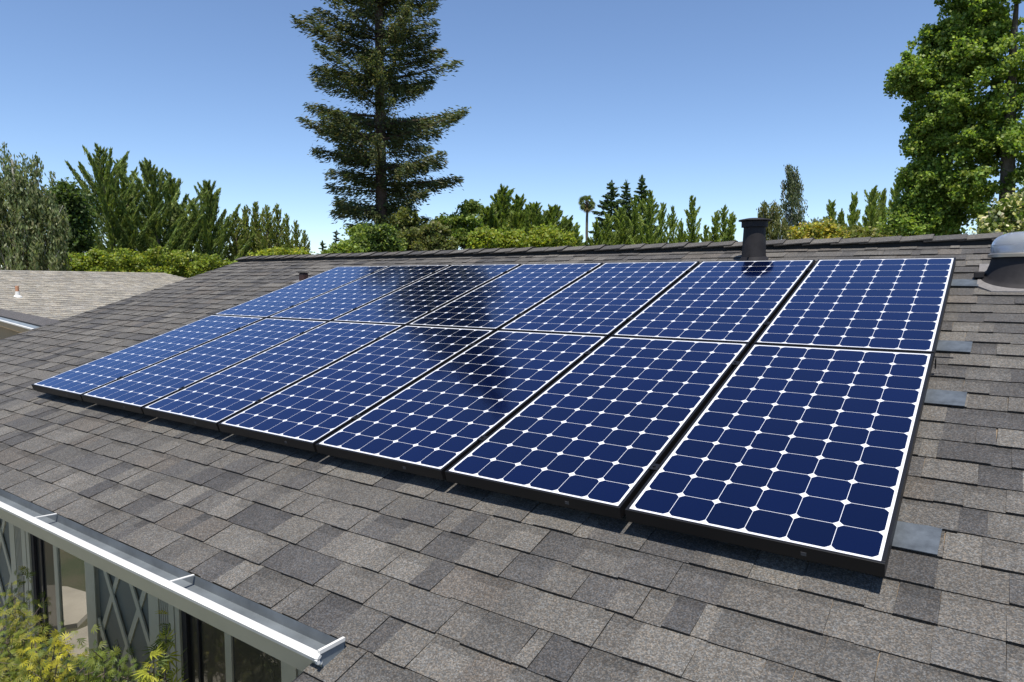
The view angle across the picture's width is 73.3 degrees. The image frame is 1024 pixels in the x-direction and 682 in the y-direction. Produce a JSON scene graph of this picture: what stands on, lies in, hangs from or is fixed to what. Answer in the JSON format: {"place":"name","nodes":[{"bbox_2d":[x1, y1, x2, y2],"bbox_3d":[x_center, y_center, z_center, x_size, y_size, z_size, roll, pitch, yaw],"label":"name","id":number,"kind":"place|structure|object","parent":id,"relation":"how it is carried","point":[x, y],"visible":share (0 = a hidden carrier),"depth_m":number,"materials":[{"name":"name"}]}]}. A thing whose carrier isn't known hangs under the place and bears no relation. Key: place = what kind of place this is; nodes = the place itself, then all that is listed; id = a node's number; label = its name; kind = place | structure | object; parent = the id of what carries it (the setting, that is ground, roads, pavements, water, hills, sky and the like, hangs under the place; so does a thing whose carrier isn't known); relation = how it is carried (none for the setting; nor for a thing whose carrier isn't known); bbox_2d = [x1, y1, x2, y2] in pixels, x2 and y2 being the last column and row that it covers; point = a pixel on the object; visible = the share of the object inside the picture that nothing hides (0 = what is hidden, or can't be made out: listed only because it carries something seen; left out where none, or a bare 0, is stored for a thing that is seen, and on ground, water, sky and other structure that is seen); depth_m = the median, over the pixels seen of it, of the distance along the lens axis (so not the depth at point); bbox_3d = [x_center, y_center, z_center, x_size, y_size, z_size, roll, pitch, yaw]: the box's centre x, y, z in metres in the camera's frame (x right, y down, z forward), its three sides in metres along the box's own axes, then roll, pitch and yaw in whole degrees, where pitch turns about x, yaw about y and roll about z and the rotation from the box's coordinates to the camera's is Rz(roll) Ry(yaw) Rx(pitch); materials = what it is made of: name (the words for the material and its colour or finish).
{"place":"outdoors","nodes":[
{"label":"outdoors","id":0,"kind":"place"},
{"bbox_2d":[0,0,1023,266],"label":"sky","id":1,"kind":"structure","parent":0,"point":[707,100],"materials":[{"name":"blue"}]},
{"label":"ground","id":2,"kind":"structure","parent":0,"visible":0},
{"bbox_2d":[0,309,58,339],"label":"wing","id":3,"kind":"structure","parent":2,"relation":"on","point":[12,323],"depth_m":9.53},
{"bbox_2d":[0,142,74,270],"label":"weeping tree","id":4,"kind":"object","parent":2,"relation":"on","point":[26,224],"visible":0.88,"depth_m":23.95,"materials":[{"name":"green plant"}]},
{"bbox_2d":[0,565,93,681],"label":"maple shrub","id":5,"kind":"object","parent":2,"relation":"on","point":[20,670],"visible":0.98,"depth_m":3.52,"materials":[{"name":"green plant"}]},
{"bbox_2d":[45,177,102,254],"bbox_3d":[-20.531,-3.359,31.917,2.402,8.276,2.618,4,6,35],"label":"round tree","id":6,"kind":"object","parent":2,"relation":"on","point":[72,198],"visible":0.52,"depth_m":31.53,"materials":[{"name":"green plant"}]},
{"bbox_2d":[62,251,90,270],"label":"hedge bush","id":7,"kind":"object","parent":2,"relation":"on","point":[73,254],"visible":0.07,"depth_m":28.31,"materials":[{"name":"green plant"}]},
{"bbox_2d":[0,270,185,319],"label":"neighbour house","id":8,"kind":"structure","parent":2,"relation":"on","point":[58,295],"depth_m":19.28,"materials":[{"name":"beige"}]},
{"bbox_2d":[44,623,149,681],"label":"maple shrub","id":9,"kind":"object","parent":2,"relation":"on","point":[100,655],"visible":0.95,"depth_m":3.13,"materials":[{"name":"green plant"}]},
{"bbox_2d":[72,246,125,271],"bbox_3d":[-16.947,-1.398,28.276,2.165,5.006,1.806,4,6,35],"label":"hedge bush","id":10,"kind":"object","parent":2,"relation":"on","point":[100,260],"visible":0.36,"depth_m":28.03,"materials":[{"name":"green plant"}]},
{"bbox_2d":[113,247,143,271],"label":"hedge bush","id":11,"kind":"object","parent":2,"relation":"on","point":[127,264],"visible":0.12,"depth_m":29.24,"materials":[{"name":"green plant"}]},
{"bbox_2d":[96,157,165,256],"bbox_3d":[-21.048,-5.059,38.954,4.402,10.427,6.467,-1,5,-14],"label":"leaning conifer","id":12,"kind":"object","parent":2,"relation":"on","point":[123,185],"visible":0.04,"depth_m":38.20,"materials":[{"name":"green plant"}]},
{"bbox_2d":[65,142,203,265],"bbox_3d":[-20.505,-4.958,36.364,8.114,10.681,8.743,-2,5,-23],"label":"leaning conifer","id":13,"kind":"object","parent":2,"relation":"on","point":[103,175],"visible":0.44,"depth_m":35.48,"materials":[{"name":"green plant"}]},
{"bbox_2d":[94,157,220,264],"bbox_3d":[-18.884,-4.744,37.024,6.183,10.144,5.997,0,5,-7],"label":"leaning conifer","id":14,"kind":"object","parent":2,"relation":"on","point":[154,196],"visible":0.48,"depth_m":36.51,"materials":[{"name":"green plant"}]},
{"bbox_2d":[131,245,186,275],"bbox_3d":[-14.966,-1.529,29.269,2.308,5.106,2.329,4,6,35],"label":"hedge bush","id":15,"kind":"object","parent":2,"relation":"on","point":[145,261],"visible":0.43,"depth_m":29.07,"materials":[{"name":"green plant"}]},
{"bbox_2d":[131,610,187,681],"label":"maple shrub","id":16,"kind":"object","parent":2,"relation":"on","point":[163,661],"visible":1,"depth_m":2.94,"materials":[{"name":"green plant"}]},
{"bbox_2d":[160,249,203,277],"bbox_3d":[-14.791,-1.607,30.858,2.254,4.986,2.115,4,6,35],"label":"hedge bush","id":17,"kind":"object","parent":2,"relation":"on","point":[188,256],"visible":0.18,"depth_m":30.13,"materials":[{"name":"green plant"}]},
{"bbox_2d":[162,169,228,259],"bbox_3d":[-18.900,-4.890,39.856,4.657,9.942,4.989,1,5,4],"label":"leaning conifer","id":18,"kind":"object","parent":2,"relation":"on","point":[172,187],"visible":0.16,"depth_m":39.17,"materials":[{"name":"green plant"}]},
{"bbox_2d":[150,179,254,268],"bbox_3d":[-16.253,-4.316,37.807,4.897,9.162,5.730,0,5,-4],"label":"leaning conifer","id":19,"kind":"object","parent":2,"relation":"on","point":[208,224],"visible":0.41,"depth_m":37.70,"materials":[{"name":"green plant"}]},
{"bbox_2d":[185,253,229,277],"bbox_3d":[-13.195,-1.443,30.115,1.982,4.795,1.751,4,6,35],"label":"hedge bush","id":20,"kind":"object","parent":2,"relation":"on","point":[205,263],"visible":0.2,"depth_m":29.78,"materials":[{"name":"green plant"}]},
{"bbox_2d":[223,211,257,261],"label":"sparse sapling","id":21,"kind":"object","parent":2,"relation":"on","point":[234,237],"visible":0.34,"depth_m":38.57,"materials":[{"name":"green plant"}]},
{"bbox_2d":[232,206,260,256],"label":"sparse sapling","id":22,"kind":"object","parent":2,"relation":"on","point":[246,220],"visible":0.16,"depth_m":39.51,"materials":[{"name":"green plant"}]},
{"bbox_2d":[244,201,283,251],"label":"sparse sapling","id":23,"kind":"object","parent":2,"relation":"on","point":[255,223],"visible":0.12,"depth_m":40.65,"materials":[{"name":"green plant"}]},
{"bbox_2d":[248,204,286,252],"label":"sparse sapling","id":24,"kind":"object","parent":2,"relation":"on","point":[268,234],"visible":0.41,"depth_m":39.12,"materials":[{"name":"green plant"}]},
{"bbox_2d":[251,203,293,252],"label":"sparse sapling","id":25,"kind":"object","parent":2,"relation":"on","point":[277,219],"visible":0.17,"depth_m":40.18,"materials":[{"name":"green plant"}]},
{"bbox_2d":[246,246,314,256],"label":"yellow bush","id":26,"kind":"object","parent":2,"relation":"on","point":[275,250],"visible":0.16,"depth_m":24.25,"materials":[{"name":"green plant"}]},
{"bbox_2d":[279,213,300,248],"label":"sparse sapling","id":27,"kind":"object","parent":2,"relation":"on","point":[287,229],"visible":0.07,"depth_m":41.35,"materials":[{"name":"green plant"}]},
{"bbox_2d":[285,219,304,253],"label":"sparse sapling","id":28,"kind":"object","parent":2,"relation":"on","point":[295,228],"visible":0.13,"depth_m":39.65,"materials":[{"name":"green plant"}]},
{"bbox_2d":[301,230,310,252],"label":"sparse sapling","id":29,"kind":"object","parent":2,"relation":"on","point":[307,246],"visible":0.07,"depth_m":40.78,"materials":[{"name":"green plant"}]},
{"bbox_2d":[321,240,363,253],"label":"leafy tree","id":30,"kind":"object","parent":2,"relation":"on","point":[346,246],"visible":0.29,"depth_m":25.63,"materials":[{"name":"green plant"}]},
{"bbox_2d":[339,222,367,243],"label":"leafy tree","id":31,"kind":"object","parent":2,"relation":"on","point":[355,231],"visible":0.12,"depth_m":28.66,"materials":[{"name":"green plant"}]},
{"bbox_2d":[350,222,407,252],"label":"leafy tree","id":32,"kind":"object","parent":2,"relation":"on","point":[381,238],"visible":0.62,"depth_m":26.90,"materials":[{"name":"green plant"}]},
{"bbox_2d":[289,0,470,231],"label":"redwood tree","id":33,"kind":"object","parent":2,"relation":"on","point":[338,126],"visible":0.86,"depth_m":33.77,"materials":[{"name":"green plant"}]},
{"bbox_2d":[380,206,426,250],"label":"leafy tree","id":34,"kind":"object","parent":2,"relation":"on","point":[403,219],"visible":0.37,"depth_m":32.84,"materials":[{"name":"green plant"}]},
{"bbox_2d":[401,218,460,250],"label":"leafy tree","id":35,"kind":"object","parent":2,"relation":"on","point":[437,236],"visible":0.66,"depth_m":32.12,"materials":[{"name":"green plant"}]},
{"bbox_2d":[430,199,489,249],"bbox_3d":[-2.646,-3.454,35.749,3.436,7.881,3.070,4,6,35],"label":"leafy tree","id":36,"kind":"object","parent":2,"relation":"on","point":[465,222],"visible":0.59,"depth_m":35.31,"materials":[{"name":"green plant"}]},
{"bbox_2d":[465,227,500,248],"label":"yellow shrub","id":37,"kind":"object","parent":2,"relation":"on","point":[479,238],"visible":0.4,"depth_m":31.51,"materials":[{"name":"green plant"}]},
{"bbox_2d":[478,205,507,246],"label":"upright tree","id":38,"kind":"object","parent":2,"relation":"on","point":[489,215],"visible":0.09,"depth_m":39.31,"materials":[{"name":"green plant"}]},
{"bbox_2d":[483,184,516,246],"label":"upright tree","id":39,"kind":"object","parent":2,"relation":"on","point":[502,198],"visible":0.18,"depth_m":40.19,"materials":[{"name":"green plant"}]},
{"bbox_2d":[0,232,1023,681],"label":"house","id":40,"kind":"structure","parent":2,"relation":"on","point":[238,558],"depth_m":2.59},
{"bbox_2d":[20,531,89,681],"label":"window","id":41,"kind":"structure","parent":40,"relation":"in","point":[59,573],"depth_m":4.43,"materials":[{"name":"glass"}]},
{"bbox_2d":[174,607,282,681],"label":"window","id":42,"kind":"structure","parent":40,"relation":"in","point":[212,654],"depth_m":3.45,"materials":[{"name":"glass"}]},
{"bbox_2d":[117,376,660,474],"bbox_3d":[-1.113,0.420,3.781,5.645,0.122,0.070,4,24,35],"label":"mounting rail","id":43,"kind":"object","parent":40,"relation":"attached to","point":[653,467],"visible":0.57,"depth_m":3.06,"materials":[{"name":"silver metal"}]},
{"bbox_2d":[31,315,264,400],"bbox_3d":[-2.872,0.085,5.558,0.798,0.047,1.560,4,24,35],"label":"solar panel","id":44,"kind":"object","parent":43,"relation":"attached to","point":[76,382],"visible":0.82,"depth_m":5.43,"materials":[{"name":"laminate"}]},
{"bbox_2d":[81,318,328,413],"bbox_3d":[-2.202,0.128,5.090,0.798,0.047,1.560,4,23,35],"label":"solar panel","id":45,"kind":"object","parent":43,"relation":"attached to","point":[138,391],"visible":0.83,"depth_m":4.95,"materials":[{"name":"laminate"}]},
{"bbox_2d":[142,321,403,430],"bbox_3d":[-1.532,0.170,4.621,0.798,0.046,1.560,4,24,35],"label":"solar panel","id":46,"kind":"object","parent":43,"relation":"attached to","point":[213,401],"visible":0.82,"depth_m":4.47,"materials":[{"name":"laminate"}]},
{"bbox_2d":[218,325,494,451],"bbox_3d":[-0.862,0.212,4.153,0.798,0.046,1.560,4,24,35],"label":"solar panel","id":47,"kind":"object","parent":43,"relation":"attached to","point":[309,412],"visible":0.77,"depth_m":3.98,"materials":[{"name":"laminate"}]},
{"bbox_2d":[315,330,607,479],"bbox_3d":[-0.191,0.255,3.684,0.798,0.046,1.560,4,24,35],"label":"solar panel","id":48,"kind":"object","parent":43,"relation":"attached to","point":[438,422],"visible":0.81,"depth_m":3.50,"materials":[{"name":"glass"}]},
{"bbox_2d":[445,336,748,518],"bbox_3d":[0.478,0.297,3.216,0.798,0.046,1.560,4,24,35],"label":"solar panel","id":49,"kind":"object","parent":43,"relation":"attached to","point":[601,428],"visible":0.97,"depth_m":3.00,"materials":[{"name":"glass"}]},
{"bbox_2d":[625,344,933,576],"bbox_3d":[1.149,0.340,2.748,0.798,0.046,1.560,4,24,35],"label":"solar panel","id":50,"kind":"object","parent":43,"relation":"attached to","point":[803,452],"visible":1,"depth_m":2.51,"materials":[{"name":"glass"}]},
{"bbox_2d":[237,327,739,368],"bbox_3d":[-0.562,0.052,4.536,5.645,0.122,0.070,4,24,35],"label":"mounting rail","id":51,"kind":"object","parent":40,"relation":"attached to","point":[733,363],"visible":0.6,"depth_m":3.83,"materials":[{"name":"silver metal"}]},
{"bbox_2d":[290,305,770,328],"bbox_3d":[-0.255,-0.152,4.957,5.645,0.122,0.070,4,24,35],"label":"mounting rail","id":52,"kind":"object","parent":40,"relation":"attached to","point":[765,324],"visible":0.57,"depth_m":4.24,"materials":[{"name":"silver metal"}]},
{"bbox_2d":[213,266,388,317],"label":"solar panel","id":53,"kind":"object","parent":52,"relation":"attached to","point":[267,305],"visible":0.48,"depth_m":6.65,"materials":[{"name":"laminate"}]},
{"bbox_2d":[332,264,520,325],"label":"solar panel","id":54,"kind":"object","parent":52,"relation":"attached to","point":[410,303],"visible":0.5,"depth_m":5.70,"materials":[{"name":"laminate"}]},
{"bbox_2d":[407,263,602,330],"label":"solar panel","id":55,"kind":"object","parent":52,"relation":"attached to","point":[498,303],"visible":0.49,"depth_m":5.22,"materials":[{"name":"glass"}]},
{"bbox_2d":[499,261,699,337],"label":"solar panel","id":56,"kind":"object","parent":52,"relation":"attached to","point":[607,299],"visible":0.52,"depth_m":4.74,"materials":[{"name":"glass"}]},
{"bbox_2d":[754,257,955,355],"bbox_3d":[2.011,-0.235,3.929,0.798,0.047,1.560,4,24,35],"label":"solar panel","id":57,"kind":"object","parent":52,"relation":"attached to","point":[892,304],"visible":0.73,"depth_m":3.78,"materials":[{"name":"glass"}]},
{"bbox_2d":[372,268,811,273],"bbox_3d":[0.308,-0.528,5.728,5.645,0.122,0.070,4,24,35],"label":"mounting rail","id":58,"kind":"object","parent":40,"relation":"attached to","point":[807,270],"visible":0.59,"depth_m":5.02,"materials":[{"name":"silver metal"}]},
{"bbox_2d":[268,265,450,320],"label":"solar panel","id":59,"kind":"object","parent":58,"relation":"on","point":[343,300],"visible":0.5,"depth_m":6.17,"materials":[{"name":"glass"}]},
{"bbox_2d":[612,260,814,347],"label":"solar panel","id":60,"kind":"object","parent":58,"relation":"attached to","point":[732,301],"visible":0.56,"depth_m":4.26,"materials":[{"name":"glass"}]},
{"bbox_2d":[738,218,771,260],"bbox_3d":[1.883,-0.770,5.351,0.244,0.368,0.244,4,6,35],"label":"vent pipe","id":61,"kind":"object","parent":40,"relation":"on","point":[754,240],"visible":0.87,"depth_m":5.28,"materials":[{"name":"grey metal"}]},
{"bbox_2d":[892,521,941,554],"bbox_3d":[1.242,0.611,2.169,0.185,0.008,0.148,4,24,35],"label":"roof flashing","id":62,"kind":"object","parent":40,"relation":"on","point":[918,537],"visible":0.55,"depth_m":2.15,"materials":[{"name":"metal"}]},
{"bbox_2d":[924,389,966,406],"bbox_3d":[1.812,0.237,2.932,0.207,0.008,0.148,4,24,35],"label":"roof flashing","id":63,"kind":"object","parent":40,"relation":"on","point":[947,397],"visible":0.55,"depth_m":2.91,"materials":[{"name":"metal"}]},
{"bbox_2d":[936,340,972,352],"bbox_3d":[2.152,0.025,3.358,0.154,0.008,0.148,4,24,35],"label":"roof flashing","id":64,"kind":"object","parent":40,"relation":"on","point":[954,346],"visible":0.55,"depth_m":3.35,"materials":[{"name":"metal"}]},
{"bbox_2d":[951,279,978,285],"bbox_3d":[2.713,-0.350,4.128,0.151,0.008,0.148,4,24,35],"label":"roof flashing","id":65,"kind":"object","parent":40,"relation":"on","point":[964,282],"visible":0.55,"depth_m":4.12,"materials":[{"name":"metal"}]},
{"bbox_2d":[974,231,1023,291],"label":"skylight","id":66,"kind":"object","parent":40,"relation":"on","point":[1003,271],"visible":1,"depth_m":3.97,"materials":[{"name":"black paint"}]},
{"bbox_2d":[497,222,529,248],"bbox_3d":[-0.045,-2.443,32.791,2.011,6.389,1.746,4,6,35],"label":"yellow shrub","id":67,"kind":"object","parent":2,"relation":"on","point":[516,238],"visible":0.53,"depth_m":32.18,"materials":[{"name":"green plant"}]},
{"bbox_2d":[505,193,526,212],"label":"upright tree","id":68,"kind":"object","parent":2,"relation":"on","point":[518,202],"visible":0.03,"depth_m":41.25,"materials":[{"name":"green plant"}]},
{"bbox_2d":[498,210,549,231],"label":"upright tree","id":69,"kind":"object","parent":2,"relation":"on","point":[517,222],"visible":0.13,"depth_m":38.96,"materials":[{"name":"green plant"}]},
{"bbox_2d":[514,201,556,244],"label":"upright tree","id":70,"kind":"object","parent":2,"relation":"on","point":[537,217],"visible":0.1,"depth_m":39.22,"materials":[{"name":"green plant"}]},
{"bbox_2d":[526,222,560,247],"bbox_3d":[1.479,-2.579,33.727,2.413,6.504,2.222,4,6,35],"label":"yellow shrub","id":71,"kind":"object","parent":2,"relation":"on","point":[545,236],"visible":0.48,"depth_m":33.12,"materials":[{"name":"green plant"}]},
{"bbox_2d":[542,204,569,233],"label":"upright tree","id":72,"kind":"object","parent":2,"relation":"on","point":[554,211],"visible":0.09,"depth_m":40.21,"materials":[{"name":"green plant"}]},
{"bbox_2d":[553,225,577,246],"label":"yellow shrub","id":73,"kind":"object","parent":2,"relation":"on","point":[566,239],"visible":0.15,"depth_m":34.14,"materials":[{"name":"green plant"}]},
{"bbox_2d":[562,215,587,245],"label":"upright tree","id":74,"kind":"object","parent":2,"relation":"on","point":[571,227],"visible":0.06,"depth_m":41.28,"materials":[{"name":"green plant"}]},
{"bbox_2d":[578,195,595,242],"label":"palm tree","id":75,"kind":"object","parent":2,"relation":"on","point":[587,207],"visible":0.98,"depth_m":93.05,"materials":[{"name":"green plant"}]},
{"bbox_2d":[587,218,610,245],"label":"upright cypress","id":76,"kind":"object","parent":2,"relation":"on","point":[597,236],"visible":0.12,"depth_m":43.09,"materials":[{"name":"green plant"}]},
{"bbox_2d":[583,180,627,245],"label":"dark conifer","id":77,"kind":"object","parent":2,"relation":"on","point":[607,202],"visible":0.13,"depth_m":56.48,"materials":[{"name":"green plant"}]},
{"bbox_2d":[589,211,623,245],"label":"upright cypress","id":78,"kind":"object","parent":2,"relation":"on","point":[607,226],"visible":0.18,"depth_m":44.17,"materials":[{"name":"green plant"}]},
{"bbox_2d":[609,204,643,244],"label":"upright cypress","id":79,"kind":"object","parent":2,"relation":"on","point":[620,223],"visible":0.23,"depth_m":45.17,"materials":[{"name":"green plant"}]},
{"bbox_2d":[618,179,640,235],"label":"dark conifer","id":80,"kind":"object","parent":2,"relation":"on","point":[626,196],"visible":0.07,"depth_m":57.23,"materials":[{"name":"green plant"}]},
{"bbox_2d":[625,195,652,243],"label":"upright cypress","id":81,"kind":"object","parent":2,"relation":"on","point":[635,216],"visible":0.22,"depth_m":46.08,"materials":[{"name":"green plant"}]},
{"bbox_2d":[627,175,659,243],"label":"dark conifer","id":82,"kind":"object","parent":2,"relation":"on","point":[641,189],"visible":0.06,"depth_m":57.92,"materials":[{"name":"green plant"}]},
{"bbox_2d":[629,190,664,244],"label":"upright cypress","id":83,"kind":"object","parent":2,"relation":"on","point":[649,211],"visible":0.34,"depth_m":42.49,"materials":[{"name":"green plant"}]},
{"bbox_2d":[656,202,676,242],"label":"upright cypress","id":84,"kind":"object","parent":2,"relation":"on","point":[663,222],"visible":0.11,"depth_m":43.57,"materials":[{"name":"green plant"}]},
{"bbox_2d":[664,205,682,243],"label":"upright cypress","id":85,"kind":"object","parent":2,"relation":"on","point":[673,234],"visible":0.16,"depth_m":44.63,"materials":[{"name":"green plant"}]},
{"bbox_2d":[674,221,690,242],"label":"upright cypress","id":86,"kind":"object","parent":2,"relation":"on","point":[681,235],"visible":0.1,"depth_m":42.19,"materials":[{"name":"green plant"}]},
{"bbox_2d":[676,195,704,242],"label":"upright cypress","id":87,"kind":"object","parent":2,"relation":"on","point":[692,226],"visible":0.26,"depth_m":45.45,"materials":[{"name":"green plant"}]},
{"bbox_2d":[699,225,712,241],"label":"upright cypress","id":88,"kind":"object","parent":2,"relation":"on","point":[705,235],"visible":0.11,"depth_m":43.05,"materials":[{"name":"green plant"}]},
{"bbox_2d":[708,210,721,241],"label":"upright cypress","id":89,"kind":"object","parent":2,"relation":"on","point":[716,227],"visible":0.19,"depth_m":43.97,"materials":[{"name":"green plant"}]},
{"bbox_2d":[718,204,728,241],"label":"upright cypress","id":90,"kind":"object","parent":2,"relation":"on","point":[724,213],"visible":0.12,"depth_m":44.94,"materials":[{"name":"green plant"}]},
{"bbox_2d":[722,211,736,241],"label":"upright cypress","id":91,"kind":"object","parent":2,"relation":"on","point":[732,229],"visible":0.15,"depth_m":41.47,"materials":[{"name":"green plant"}]},
{"bbox_2d":[756,199,789,240],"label":"birch tree","id":92,"kind":"object","parent":2,"relation":"on","point":[774,229],"visible":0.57,"depth_m":36.73,"materials":[{"name":"green plant"}]},
{"bbox_2d":[778,164,808,239],"bbox_3d":[15.564,-4.832,38.735,1.891,10.201,1.651,4,6,35],"label":"birch tree","id":93,"kind":"object","parent":2,"relation":"on","point":[793,197],"visible":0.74,"depth_m":38.22,"materials":[{"name":"green plant"}]},
{"bbox_2d":[786,217,851,239],"bbox_3d":[11.974,-1.812,27.306,2.441,6.144,2.342,4,6,35],"label":"yellow shrub","id":94,"kind":"object","parent":2,"relation":"on","point":[827,229],"visible":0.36,"depth_m":26.76,"materials":[{"name":"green plant"}]},
{"bbox_2d":[822,199,841,227],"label":"poplar tree","id":95,"kind":"object","parent":2,"relation":"on","point":[830,209],"visible":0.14,"depth_m":38.46,"materials":[{"name":"green plant"}]},
{"bbox_2d":[842,191,860,230],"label":"poplar tree","id":96,"kind":"object","parent":2,"relation":"on","point":[853,217],"visible":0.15,"depth_m":38.91,"materials":[{"name":"green plant"}]},
{"bbox_2d":[857,184,881,230],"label":"poplar tree","id":97,"kind":"object","parent":2,"relation":"on","point":[872,214],"visible":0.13,"depth_m":37.57,"materials":[{"name":"green plant"}]},
{"bbox_2d":[839,225,900,237],"bbox_3d":[14.179,-1.740,27.426,3.022,5.992,2.608,4,6,35],"label":"yellow shrub","id":98,"kind":"object","parent":2,"relation":"on","point":[857,231],"visible":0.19,"depth_m":26.92,"materials":[{"name":"green plant"}]},
{"bbox_2d":[876,188,887,225],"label":"poplar tree","id":99,"kind":"object","parent":2,"relation":"on","point":[882,199],"visible":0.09,"depth_m":39.10,"materials":[{"name":"green plant"}]},
{"bbox_2d":[887,183,901,223],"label":"poplar tree","id":100,"kind":"object","parent":2,"relation":"on","point":[893,193],"visible":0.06,"depth_m":37.98,"materials":[{"name":"green plant"}]},
{"bbox_2d":[876,0,1023,236],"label":"sweetgum tree","id":101,"kind":"object","parent":2,"relation":"on","point":[952,62],"visible":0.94,"depth_m":15.38,"materials":[{"name":"green plant"}]},
{"bbox_2d":[961,176,1023,234],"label":"flowering shrub","id":102,"kind":"object","parent":2,"relation":"on","point":[1006,215],"visible":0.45,"depth_m":10.39,"materials":[{"name":"green plant"}]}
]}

